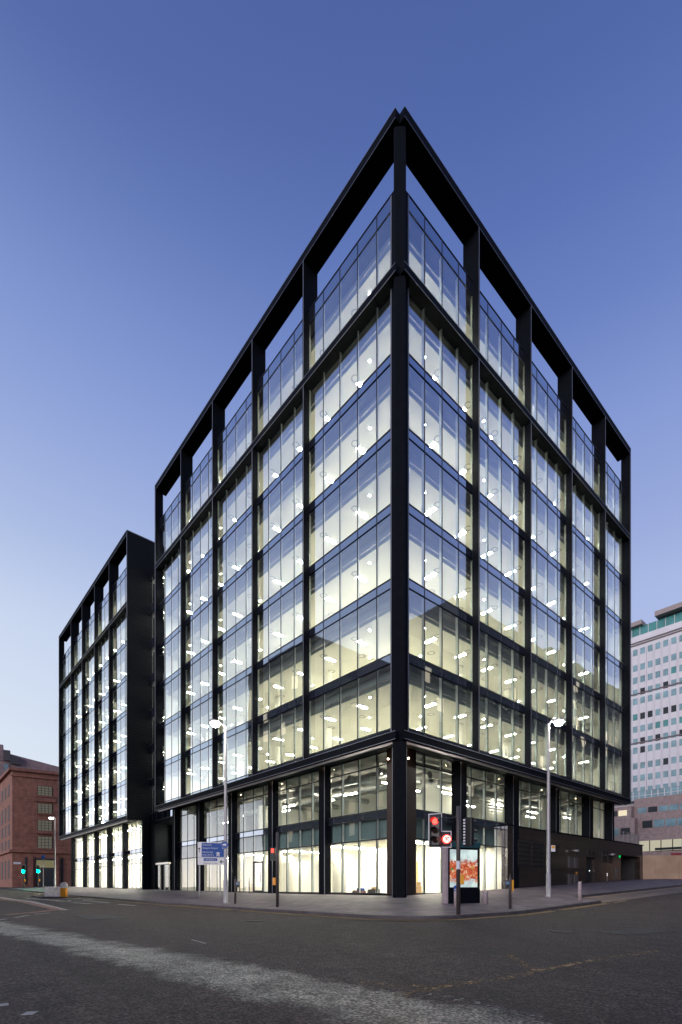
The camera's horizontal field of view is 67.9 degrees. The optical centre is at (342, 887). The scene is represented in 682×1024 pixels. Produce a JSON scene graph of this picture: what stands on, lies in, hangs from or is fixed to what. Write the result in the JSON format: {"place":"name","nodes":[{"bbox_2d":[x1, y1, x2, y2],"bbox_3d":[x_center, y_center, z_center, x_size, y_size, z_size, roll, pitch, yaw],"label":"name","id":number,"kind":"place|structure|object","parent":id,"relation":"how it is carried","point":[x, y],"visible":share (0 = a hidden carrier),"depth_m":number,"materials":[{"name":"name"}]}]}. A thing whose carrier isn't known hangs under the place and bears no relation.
{"place":"outdoors","nodes":[
{"label":"outdoors","id":0,"kind":"place"},
{"bbox_2d":[0,886,681,1023],"bbox_3d":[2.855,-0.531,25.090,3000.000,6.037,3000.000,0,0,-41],"label":"road","id":1,"kind":"structure","parent":0,"point":[146,963],"depth_m":8.42,"materials":[{"name":"grey asphalt"}]},
{"bbox_2d":[0,767,70,886],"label":"sandstone building","id":2,"kind":"structure","parent":1,"relation":"on","point":[29,802],"depth_m":97.35,"materials":[{"name":"red"}]},
{"bbox_2d":[0,744,58,776],"bbox_3d":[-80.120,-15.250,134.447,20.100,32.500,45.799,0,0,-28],"label":"roof","id":3,"kind":"structure","parent":2,"relation":"attached to","point":[8,759],"depth_m":113.34,"materials":[{"name":"stone"}]},
{"bbox_2d":[36,858,53,886],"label":"doorway","id":4,"kind":"structure","parent":2,"relation":"in","point":[48,862],"depth_m":97.88,"materials":[{"name":"grey glass"}]},
{"bbox_2d":[149,567,171,889],"bbox_3d":[-15.509,-17.450,56.971,9.600,35.700,8.160,0,0,-41],"label":"glazed link","id":5,"kind":"object","parent":1,"relation":"on","point":[160,837],"visible":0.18,"depth_m":56.17,"materials":[{"name":"grey metal"}]},
{"bbox_2d":[8,885,681,919],"bbox_3d":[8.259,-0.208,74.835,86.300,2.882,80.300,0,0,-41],"label":"kerb","id":6,"kind":"structure","parent":1,"relation":"on","point":[410,917],"depth_m":21.90,"materials":[{"name":"stone"}]},
{"bbox_2d":[361,950,656,996],"bbox_3d":[3.150,1.298,8.678,6.987,0.075,1.466,0,0,-36],"label":"worn box marking","id":7,"kind":"object","parent":1,"relation":"on","point":[474,981],"visible":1,"depth_m":7.67,"materials":[{"name":"yellow paint"}]},
{"bbox_2d":[614,794,681,854],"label":"podium building","id":8,"kind":"structure","parent":1,"relation":"on","point":[654,824],"depth_m":118.78,"materials":[{"name":"concrete"}]},
{"bbox_2d":[0,0,681,766],"label":"sky","id":9,"kind":"structure","parent":0,"point":[166,166],"materials":[{"name":"blue"}]},
{"bbox_2d":[12,879,681,915],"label":"pavement","id":10,"kind":"structure","parent":0,"point":[525,898],"depth_m":27.55,"materials":[{"name":"grey concrete"}]},
{"bbox_2d":[59,530,157,888],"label":"office block","id":11,"kind":"structure","parent":10,"relation":"on","point":[105,737],"depth_m":62.14,"materials":[{"name":"black metal"}]},
{"bbox_2d":[85,739,93,772],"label":"window","id":12,"kind":"structure","parent":11,"relation":"in","point":[90,746],"depth_m":67.46,"materials":[{"name":"clear glass"}]},
{"bbox_2d":[85,680,93,715],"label":"window","id":13,"kind":"structure","parent":11,"relation":"in","point":[90,688],"depth_m":67.58,"materials":[{"name":"clear glass"}]},
{"bbox_2d":[86,710,93,744],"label":"window","id":14,"kind":"structure","parent":11,"relation":"in","point":[90,717],"depth_m":67.33,"materials":[{"name":"clear glass"}]},
{"bbox_2d":[98,792,108,823],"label":"window","id":15,"kind":"structure","parent":11,"relation":"in","point":[103,800],"depth_m":63.04,"materials":[{"name":"clear glass"}]},
{"bbox_2d":[98,760,108,795],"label":"window","id":16,"kind":"structure","parent":11,"relation":"in","point":[103,769],"depth_m":63.04,"materials":[{"name":"clear glass"}]},
{"bbox_2d":[98,728,108,765],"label":"window","id":17,"kind":"structure","parent":11,"relation":"in","point":[103,739],"depth_m":63.04,"materials":[{"name":"clear glass"}]},
{"bbox_2d":[98,696,108,734],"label":"window","id":18,"kind":"structure","parent":11,"relation":"in","point":[103,708],"depth_m":63.04,"materials":[{"name":"clear glass"}]},
{"bbox_2d":[98,664,108,704],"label":"window","id":19,"kind":"structure","parent":11,"relation":"in","point":[103,678],"depth_m":63.04,"materials":[{"name":"clear glass"}]},
{"bbox_2d":[98,633,108,674],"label":"window","id":20,"kind":"structure","parent":11,"relation":"in","point":[103,648],"depth_m":63.04,"materials":[{"name":"clear glass"}]},
{"bbox_2d":[98,592,108,635],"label":"window","id":21,"kind":"structure","parent":11,"relation":"in","point":[103,609],"depth_m":63.04,"materials":[{"name":"clear glass"}]},
{"bbox_2d":[113,784,125,818],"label":"window","id":22,"kind":"structure","parent":11,"relation":"in","point":[119,794],"depth_m":58.46,"materials":[{"name":"clear glass"}]},
{"bbox_2d":[113,749,125,788],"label":"window","id":23,"kind":"structure","parent":11,"relation":"in","point":[119,760],"depth_m":58.46,"materials":[{"name":"clear glass"}]},
{"bbox_2d":[113,715,125,756],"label":"window","id":24,"kind":"structure","parent":11,"relation":"in","point":[119,727],"depth_m":58.47,"materials":[{"name":"clear glass"}]},
{"bbox_2d":[113,680,125,723],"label":"window","id":25,"kind":"structure","parent":11,"relation":"in","point":[119,694],"depth_m":58.46,"materials":[{"name":"clear glass"}]},
{"bbox_2d":[113,646,125,690],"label":"window","id":26,"kind":"structure","parent":11,"relation":"in","point":[119,662],"depth_m":58.46,"materials":[{"name":"clear glass"}]},
{"bbox_2d":[113,613,125,658],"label":"window","id":27,"kind":"structure","parent":11,"relation":"in","point":[119,630],"depth_m":58.46,"materials":[{"name":"clear glass"}]},
{"bbox_2d":[113,568,125,616],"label":"window","id":28,"kind":"structure","parent":11,"relation":"in","point":[119,588],"depth_m":58.46,"materials":[{"name":"clear glass"}]},
{"bbox_2d":[198,842,223,896],"bbox_3d":[-9.393,-1.267,36.128,1.860,3.890,0.133,0,0,-12],"label":"direction sign","id":29,"kind":"object","parent":10,"relation":"on","point":[210,853],"visible":1,"depth_m":36.06,"materials":[{"name":"metal"}]},
{"bbox_2d":[209,719,228,903],"bbox_3d":[-6.669,-4.025,27.285,1.129,9.850,0.434,0,0,-38],"label":"street lamp","id":30,"kind":"object","parent":10,"relation":"on","point":[217,723],"visible":1,"depth_m":27.48,"materials":[{"name":"metal"}]},
{"bbox_2d":[270,832,278,906],"bbox_3d":[-3.168,-0.818,23.539,0.390,3.470,0.225,0,0,0],"label":"traffic signal","id":31,"kind":"object","parent":10,"relation":"on","point":[272,858],"visible":1,"depth_m":23.48,"materials":[{"name":"black plastic"}]},
{"bbox_2d":[155,106,643,897],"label":"office building","id":32,"kind":"structure","parent":10,"relation":"on","point":[391,568],"depth_m":33.58,"materials":[{"name":"black metal"}]},
{"bbox_2d":[160,759,179,803],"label":"window","id":33,"kind":"structure","parent":32,"relation":"in","point":[170,773],"depth_m":47.47,"materials":[{"name":"clear glass"}]},
{"bbox_2d":[160,716,179,767],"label":"window","id":34,"kind":"structure","parent":32,"relation":"in","point":[169,733],"depth_m":47.48,"materials":[{"name":"clear glass"}]},
{"bbox_2d":[160,674,179,727],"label":"window","id":35,"kind":"structure","parent":32,"relation":"in","point":[170,692],"depth_m":47.48,"materials":[{"name":"clear glass"}]},
{"bbox_2d":[160,631,179,687],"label":"window","id":36,"kind":"structure","parent":32,"relation":"in","point":[170,652],"depth_m":47.47,"materials":[{"name":"clear glass"}]},
{"bbox_2d":[160,588,179,647],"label":"window","id":37,"kind":"structure","parent":32,"relation":"in","point":[170,611],"depth_m":47.47,"materials":[{"name":"clear glass"}]},
{"bbox_2d":[160,547,179,607],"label":"window","id":38,"kind":"structure","parent":32,"relation":"in","point":[170,572],"depth_m":47.48,"materials":[{"name":"clear glass"}]},
{"bbox_2d":[160,492,179,557],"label":"window","id":39,"kind":"structure","parent":32,"relation":"in","point":[170,521],"depth_m":47.47,"materials":[{"name":"clear glass"}]},
{"bbox_2d":[185,745,211,795],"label":"window","id":40,"kind":"structure","parent":32,"relation":"in","point":[199,763],"depth_m":42.89,"materials":[{"name":"clear glass"}]},
{"bbox_2d":[185,649,211,711],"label":"window","id":41,"kind":"structure","parent":32,"relation":"in","point":[199,674],"depth_m":42.88,"materials":[{"name":"clear glass"}]},
{"bbox_2d":[185,602,211,667],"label":"window","id":42,"kind":"structure","parent":32,"relation":"in","point":[199,630],"depth_m":42.89,"materials":[{"name":"clear glass"}]},
{"bbox_2d":[185,508,211,580],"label":"window","id":43,"kind":"structure","parent":32,"relation":"in","point":[199,543],"depth_m":42.88,"materials":[{"name":"clear glass"}]},
{"bbox_2d":[185,447,211,524],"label":"window","id":44,"kind":"structure","parent":32,"relation":"in","point":[199,486],"depth_m":42.89,"materials":[{"name":"clear glass"}]},
{"bbox_2d":[186,697,211,755],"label":"window","id":45,"kind":"structure","parent":32,"relation":"in","point":[198,726],"depth_m":42.89,"materials":[{"name":"clear glass"}]},
{"bbox_2d":[186,554,211,624],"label":"window","id":46,"kind":"structure","parent":32,"relation":"in","point":[199,585],"depth_m":42.88,"materials":[{"name":"clear glass"}]},
{"bbox_2d":[217,726,251,785],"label":"window","id":47,"kind":"structure","parent":32,"relation":"in","point":[230,739],"depth_m":39.11,"materials":[{"name":"clear glass"}]},
{"bbox_2d":[217,673,251,740],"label":"window","id":48,"kind":"structure","parent":32,"relation":"in","point":[230,698],"depth_m":38.75,"materials":[{"name":"clear glass"}]},
{"bbox_2d":[217,619,251,692],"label":"window","id":49,"kind":"structure","parent":32,"relation":"in","point":[234,652],"depth_m":38.30,"materials":[{"name":"clear glass"}]},
{"bbox_2d":[217,565,251,643],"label":"window","id":50,"kind":"structure","parent":32,"relation":"in","point":[235,602],"depth_m":38.29,"materials":[{"name":"clear glass"}]},
{"bbox_2d":[217,511,251,594],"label":"window","id":51,"kind":"structure","parent":32,"relation":"in","point":[235,552],"depth_m":38.30,"materials":[{"name":"clear glass"}]},
{"bbox_2d":[217,459,251,546],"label":"window","id":52,"kind":"structure","parent":32,"relation":"in","point":[235,504],"depth_m":38.29,"materials":[{"name":"clear glass"}]},
{"bbox_2d":[217,391,251,484],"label":"window","id":53,"kind":"structure","parent":32,"relation":"in","point":[236,437],"depth_m":38.29,"materials":[{"name":"clear glass"}]},
{"bbox_2d":[257,703,301,772],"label":"window","id":54,"kind":"structure","parent":32,"relation":"in","point":[294,760],"depth_m":33.73,"materials":[{"name":"grey metal"}]},
{"bbox_2d":[257,642,301,722],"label":"window","id":55,"kind":"structure","parent":32,"relation":"in","point":[296,701],"depth_m":33.73,"materials":[{"name":"grey metal"}]},
{"bbox_2d":[257,581,301,667],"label":"window","id":56,"kind":"structure","parent":32,"relation":"in","point":[296,640],"depth_m":33.73,"materials":[{"name":"grey metal"}]},
{"bbox_2d":[257,519,301,612],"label":"window","id":57,"kind":"structure","parent":32,"relation":"in","point":[267,562],"depth_m":34.69,"materials":[{"name":"clear glass"}]},
{"bbox_2d":[257,458,301,558],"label":"window","id":58,"kind":"structure","parent":32,"relation":"in","point":[275,511],"depth_m":33.87,"materials":[{"name":"glass"}]},
{"bbox_2d":[257,399,301,503],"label":"window","id":59,"kind":"structure","parent":32,"relation":"in","point":[281,451],"depth_m":33.78,"materials":[{"name":"clear glass"}]},
{"bbox_2d":[257,320,301,433],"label":"window","id":60,"kind":"structure","parent":32,"relation":"in","point":[282,376],"depth_m":33.78,"materials":[{"name":"clear glass"}]},
{"bbox_2d":[309,663,389,756],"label":"window","id":61,"kind":"structure","parent":32,"relation":"in","point":[377,733],"depth_m":28.34,"materials":[{"name":"clear glass"}]},
{"bbox_2d":[309,588,389,699],"bbox_3d":[0.226,-13.524,28.817,0.118,3.921,6.930,0,0,-41],"label":"window","id":62,"kind":"structure","parent":32,"relation":"in","point":[384,660],"depth_m":28.41,"materials":[{"name":"grey metal"}]},
{"bbox_2d":[309,514,389,636],"bbox_3d":[0.226,-17.400,28.817,0.118,3.921,6.930,0,0,-41],"label":"window","id":63,"kind":"structure","parent":32,"relation":"in","point":[379,589],"depth_m":28.42,"materials":[{"name":"clear glass"}]},
{"bbox_2d":[309,439,389,574],"bbox_3d":[0.226,-21.276,28.817,0.118,3.921,6.930,0,0,-41],"label":"window","id":64,"kind":"structure","parent":32,"relation":"in","point":[384,512],"depth_m":28.43,"materials":[{"name":"grey metal"}]},
{"bbox_2d":[309,364,389,511],"bbox_3d":[0.226,-25.152,28.817,0.118,3.921,6.930,0,0,-41],"label":"window","id":65,"kind":"structure","parent":32,"relation":"in","point":[360,460],"depth_m":28.66,"materials":[{"name":"grey metal"}]},
{"bbox_2d":[309,304,389,448],"bbox_3d":[0.226,-29.045,28.817,0.118,3.955,6.930,0,0,-41],"label":"window","id":66,"kind":"structure","parent":32,"relation":"in","point":[323,394],"depth_m":29.45,"materials":[{"name":"glass"}]},
{"bbox_2d":[309,196,389,369],"bbox_3d":[0.226,-33.553,28.817,0.118,4.539,6.930,0,0,-41],"label":"window","id":67,"kind":"structure","parent":32,"relation":"in","point":[368,261],"depth_m":28.47,"materials":[{"name":"clear glass"}]},
{"bbox_2d":[409,663,472,749],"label":"window","id":68,"kind":"structure","parent":32,"relation":"in","point":[423,733],"depth_m":27.99,"materials":[{"name":"grey metal"}]},
{"bbox_2d":[409,588,472,689],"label":"window","id":69,"kind":"structure","parent":32,"relation":"in","point":[422,663],"depth_m":27.99,"materials":[{"name":"grey metal"}]},
{"bbox_2d":[409,513,472,623],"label":"window","id":70,"kind":"structure","parent":32,"relation":"in","point":[421,589],"depth_m":27.99,"materials":[{"name":"clear glass"}]},
{"bbox_2d":[409,438,472,557],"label":"window","id":71,"kind":"structure","parent":32,"relation":"in","point":[462,493],"depth_m":28.14,"materials":[{"name":"grey metal"}]},
{"bbox_2d":[409,363,472,491],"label":"window","id":72,"kind":"structure","parent":32,"relation":"in","point":[452,433],"depth_m":28.14,"materials":[{"name":"glass"}]},
{"bbox_2d":[409,291,472,426],"bbox_3d":[5.470,-29.045,28.077,5.670,3.955,0.205,0,0,-41],"label":"window","id":73,"kind":"structure","parent":32,"relation":"in","point":[432,352],"depth_m":27.85,"materials":[{"name":"clear glass"}]},
{"bbox_2d":[409,194,472,341],"bbox_3d":[5.470,-33.553,28.077,5.670,4.539,0.205,0,0,-41],"label":"window","id":74,"kind":"structure","parent":32,"relation":"in","point":[430,258],"depth_m":27.85,"materials":[{"name":"clear glass"}]},
{"bbox_2d":[480,694,524,765],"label":"window","id":75,"kind":"structure","parent":32,"relation":"in","point":[522,714],"depth_m":32.00,"materials":[{"name":"clear glass"}]},
{"bbox_2d":[480,629,524,712],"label":"window","id":76,"kind":"structure","parent":32,"relation":"in","point":[517,659],"depth_m":32.91,"materials":[{"name":"grey metal"}]},
{"bbox_2d":[480,565,524,654],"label":"window","id":77,"kind":"structure","parent":32,"relation":"in","point":[509,604],"depth_m":32.36,"materials":[{"name":"clear glass"}]},
{"bbox_2d":[480,500,524,596],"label":"window","id":78,"kind":"structure","parent":32,"relation":"in","point":[502,550],"depth_m":31.93,"materials":[{"name":"clear glass"}]},
{"bbox_2d":[480,436,524,538],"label":"window","id":79,"kind":"structure","parent":32,"relation":"in","point":[502,490],"depth_m":31.93,"materials":[{"name":"glass"}]},
{"bbox_2d":[480,374,524,480],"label":"window","id":80,"kind":"structure","parent":32,"relation":"in","point":[500,427],"depth_m":31.93,"materials":[{"name":"clear glass"}]},
{"bbox_2d":[480,291,524,405],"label":"window","id":81,"kind":"structure","parent":32,"relation":"in","point":[498,345],"depth_m":31.93,"materials":[{"name":"clear glass"}]},
{"bbox_2d":[519,779,546,828],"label":"window","id":82,"kind":"structure","parent":32,"relation":"in","point":[530,783],"depth_m":37.36,"materials":[{"name":"clear glass"}]},
{"bbox_2d":[532,717,565,778],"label":"window","id":83,"kind":"structure","parent":32,"relation":"in","point":[557,736],"depth_m":36.21,"materials":[{"name":"clear glass"}]},
{"bbox_2d":[532,660,565,730],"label":"window","id":84,"kind":"structure","parent":32,"relation":"in","point":[548,688],"depth_m":35.88,"materials":[{"name":"clear glass"}]},
{"bbox_2d":[532,603,565,678],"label":"window","id":85,"kind":"structure","parent":32,"relation":"in","point":[548,635],"depth_m":36.02,"materials":[{"name":"clear glass"}]},
{"bbox_2d":[532,546,565,626],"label":"window","id":86,"kind":"structure","parent":32,"relation":"in","point":[548,582],"depth_m":36.02,"materials":[{"name":"clear glass"}]},
{"bbox_2d":[532,489,565,574],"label":"window","id":87,"kind":"structure","parent":32,"relation":"in","point":[548,529],"depth_m":36.02,"materials":[{"name":"clear glass"}]},
{"bbox_2d":[532,434,565,522],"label":"window","id":88,"kind":"structure","parent":32,"relation":"in","point":[548,478],"depth_m":36.02,"materials":[{"name":"clear glass"}]},
{"bbox_2d":[532,361,565,455],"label":"window","id":89,"kind":"structure","parent":32,"relation":"in","point":[548,409],"depth_m":36.02,"materials":[{"name":"clear glass"}]},
{"bbox_2d":[559,790,583,834],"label":"window","id":90,"kind":"structure","parent":32,"relation":"in","point":[560,791],"depth_m":41.43,"materials":[{"name":"glass"}]},
{"bbox_2d":[573,735,599,788],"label":"window","id":91,"kind":"structure","parent":32,"relation":"in","point":[586,755],"depth_m":40.11,"materials":[{"name":"clear glass"}]},
{"bbox_2d":[573,684,599,745],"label":"window","id":92,"kind":"structure","parent":32,"relation":"in","point":[586,707],"depth_m":40.11,"materials":[{"name":"clear glass"}]},
{"bbox_2d":[573,633,599,698],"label":"window","id":93,"kind":"structure","parent":32,"relation":"in","point":[586,659],"depth_m":40.12,"materials":[{"name":"clear glass"}]},
{"bbox_2d":[573,582,599,651],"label":"window","id":94,"kind":"structure","parent":32,"relation":"in","point":[586,612],"depth_m":40.11,"materials":[{"name":"clear glass"}]},
{"bbox_2d":[573,531,599,604],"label":"window","id":95,"kind":"structure","parent":32,"relation":"in","point":[586,564],"depth_m":40.12,"materials":[{"name":"clear glass"}]},
{"bbox_2d":[573,482,599,557],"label":"window","id":96,"kind":"structure","parent":32,"relation":"in","point":[586,518],"depth_m":40.12,"materials":[{"name":"clear glass"}]},
{"bbox_2d":[573,417,599,496],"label":"window","id":97,"kind":"structure","parent":32,"relation":"in","point":[586,457],"depth_m":40.11,"materials":[{"name":"clear glass"}]},
{"bbox_2d":[606,749,624,796],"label":"window","id":98,"kind":"structure","parent":32,"relation":"in","point":[615,763],"depth_m":43.93,"materials":[{"name":"clear glass"}]},
{"bbox_2d":[606,703,624,756],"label":"window","id":99,"kind":"structure","parent":32,"relation":"in","point":[615,719],"depth_m":43.93,"materials":[{"name":"clear glass"}]},
{"bbox_2d":[606,657,624,713],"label":"window","id":100,"kind":"structure","parent":32,"relation":"in","point":[615,675],"depth_m":43.93,"materials":[{"name":"clear glass"}]},
{"bbox_2d":[606,611,624,669],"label":"window","id":101,"kind":"structure","parent":32,"relation":"in","point":[615,631],"depth_m":43.93,"materials":[{"name":"clear glass"}]},
{"bbox_2d":[606,565,624,626],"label":"window","id":102,"kind":"structure","parent":32,"relation":"in","point":[615,588],"depth_m":43.93,"materials":[{"name":"clear glass"}]},
{"bbox_2d":[606,521,624,583],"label":"window","id":103,"kind":"structure","parent":32,"relation":"in","point":[615,545],"depth_m":43.93,"materials":[{"name":"clear glass"}]},
{"bbox_2d":[606,462,624,527],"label":"window","id":104,"kind":"structure","parent":32,"relation":"in","point":[615,489],"depth_m":43.93,"materials":[{"name":"clear glass"}]},
{"bbox_2d":[621,857,634,880],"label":"garage door","id":105,"kind":"structure","parent":32,"relation":"in","point":[627,864],"depth_m":51.25,"materials":[{"name":"black metal"}]},
{"bbox_2d":[428,806,476,914],"bbox_3d":[3.954,-0.960,18.047,1.820,3.880,0.536,0,0,-8],"label":"traffic signal","id":106,"kind":"object","parent":10,"relation":"on","point":[438,837],"visible":1,"depth_m":18.03,"materials":[{"name":"black plastic"}]},
{"bbox_2d":[442,842,480,903],"bbox_3d":[5.442,-0.637,23.278,1.890,2.850,0.380,0,0,-22],"label":"advertising kiosk","id":107,"kind":"object","parent":10,"relation":"on","point":[470,872],"visible":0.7,"depth_m":23.17,"materials":[{"name":"black metal"}]},
{"bbox_2d":[545,718,565,896],"bbox_3d":[11.405,-4.233,27.152,1.081,9.550,0.429,0,0,0],"label":"street lamp","id":108,"kind":"object","parent":10,"relation":"on","point":[558,722],"visible":1,"depth_m":27.07,"materials":[{"name":"metal"}]},
{"bbox_2d":[643,855,681,878],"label":"plywood hoarding","id":109,"kind":"object","parent":10,"relation":"on","point":[662,866],"visible":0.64,"depth_m":50.92,"materials":[{"name":"brown wood"}]},
{"bbox_2d":[585,886,681,902],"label":"sett paving","id":110,"kind":"structure","parent":0,"point":[629,895],"depth_m":31.21,"materials":[{"name":"stone"}]},
{"bbox_2d":[614,602,681,807],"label":"tower block","id":111,"kind":"structure","parent":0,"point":[656,708],"depth_m":130.50,"materials":[{"name":"grey concrete"}]},
{"bbox_2d":[633,635,681,791],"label":"windows","id":112,"kind":"structure","parent":111,"relation":"in","point":[673,640],"depth_m":131.55,"materials":[{"name":"glass"}]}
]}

